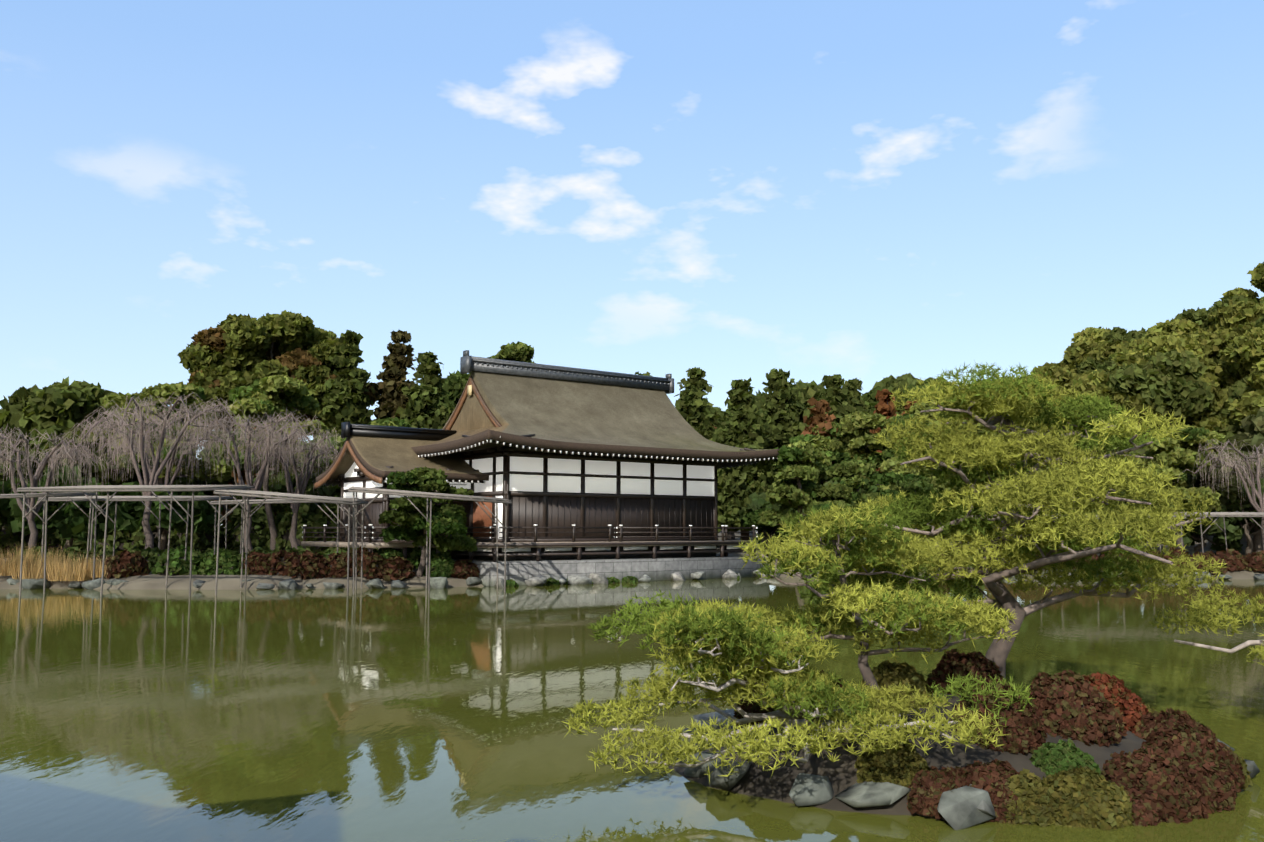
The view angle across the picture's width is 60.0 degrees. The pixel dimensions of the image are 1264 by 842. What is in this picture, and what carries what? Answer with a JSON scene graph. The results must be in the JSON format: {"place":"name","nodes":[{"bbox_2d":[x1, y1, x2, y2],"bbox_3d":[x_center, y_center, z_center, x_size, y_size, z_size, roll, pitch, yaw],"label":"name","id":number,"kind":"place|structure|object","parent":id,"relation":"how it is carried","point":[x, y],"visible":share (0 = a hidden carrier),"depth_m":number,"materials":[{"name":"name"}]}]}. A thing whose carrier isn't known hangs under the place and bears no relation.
{"place":"outdoors","nodes":[
{"label":"outdoors","id":0,"kind":"place"},
{"bbox_2d":[413,555,768,586],"bbox_3d":[-4.488,7.256,50.355,19.350,1.940,10.950,4,-7,-38],"label":"stone foundation","id":1,"kind":"object","parent":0,"point":[519,572],"visible":0.07,"depth_m":46.68,"materials":[{"name":"grey stone"}]},
{"bbox_2d":[392,376,777,561],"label":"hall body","id":2,"kind":"structure","parent":1,"relation":"on","point":[566,505],"depth_m":47.98,"materials":[{"name":"brown wood"}]},
{"bbox_2d":[301,441,485,557],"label":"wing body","id":3,"kind":"structure","parent":2,"relation":"attached to","point":[357,474],"depth_m":46.47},
{"bbox_2d":[316,435,488,481],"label":"wing roof","id":4,"kind":"structure","parent":3,"relation":"on","point":[375,455],"depth_m":46.67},
{"bbox_2d":[341,422,456,439],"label":"wing ridge tiles","id":5,"kind":"object","parent":4,"relation":"on","point":[348,429],"visible":0.85,"depth_m":47.61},
{"bbox_2d":[411,371,778,458],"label":"hall roof","id":6,"kind":"structure","parent":2,"relation":"on","point":[556,414],"depth_m":49.43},
{"bbox_2d":[460,350,673,393],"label":"hall ridge tiles","id":7,"kind":"object","parent":6,"relation":"on","point":[468,364],"visible":1,"depth_m":51.73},
{"bbox_2d":[0,574,1263,841],"bbox_3d":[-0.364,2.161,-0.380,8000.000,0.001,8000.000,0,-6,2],"label":"pond water","id":8,"kind":"structure","parent":0,"point":[392,714],"depth_m":13.52,"materials":[{"name":"green liquid"}]},
{"bbox_2d":[0,511,1263,589],"bbox_3d":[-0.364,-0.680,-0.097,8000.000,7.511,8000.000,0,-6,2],"label":"ground","id":9,"kind":"structure","parent":0,"point":[150,581],"depth_m":41.70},
{"bbox_2d":[0,542,113,580],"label":"dry grass","id":10,"kind":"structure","parent":9,"relation":"on","point":[55,571],"depth_m":41.56,"materials":[{"name":"beige plant"}]},
{"bbox_2d":[0,262,1263,553],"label":"tree","id":11,"kind":"object","parent":9,"relation":"on","point":[1200,368],"visible":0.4,"depth_m":71.99,"materials":[{"name":"green plant"}]},
{"bbox_2d":[0,342,1263,767],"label":"tree trunks and limbs","id":12,"kind":"object","parent":9,"relation":"on","point":[998,652],"visible":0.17,"depth_m":11.61,"materials":[{"name":"grey plant"}]},
{"bbox_2d":[77,341,1230,551],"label":"trees","id":13,"kind":"object","parent":12,"relation":"attached to","point":[859,467],"visible":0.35,"depth_m":56.05,"materials":[{"name":"green plant"}]},
{"bbox_2d":[562,362,1263,784],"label":"pine needles","id":14,"kind":"object","parent":12,"relation":"attached to","point":[1076,528],"visible":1,"depth_m":9.98,"materials":[{"name":"green plant"}]},
{"bbox_2d":[0,485,1263,596],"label":"trellis frames","id":15,"kind":"structure","parent":9,"relation":"on","point":[78,493],"depth_m":39.87,"materials":[{"name":"grey wood"}]},
{"bbox_2d":[0,393,1263,500],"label":"weeping tree branches","id":16,"kind":"object","parent":15,"relation":"on","point":[156,420],"visible":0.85,"depth_m":49.84,"materials":[{"name":"plant"}]},
{"bbox_2d":[0,496,1263,830],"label":"shrub","id":17,"kind":"object","parent":9,"relation":"on","point":[210,537],"visible":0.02,"depth_m":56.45,"materials":[{"name":"plant"}]},
{"bbox_2d":[6,569,1263,829],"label":"garden rocks","id":18,"kind":"object","parent":9,"relation":"on","point":[962,807],"visible":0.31,"depth_m":9.15,"materials":[{"name":"grey stone"}]},
{"bbox_2d":[0,0,1263,527],"label":"sky","id":19,"kind":"structure","parent":0,"point":[868,191],"materials":[{"name":"blue"}]},
{"bbox_2d":[660,693,1145,815],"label":"islet ground","id":20,"kind":"structure","parent":0,"point":[755,780],"depth_m":9.14,"materials":[{"name":"soil"}]}
]}

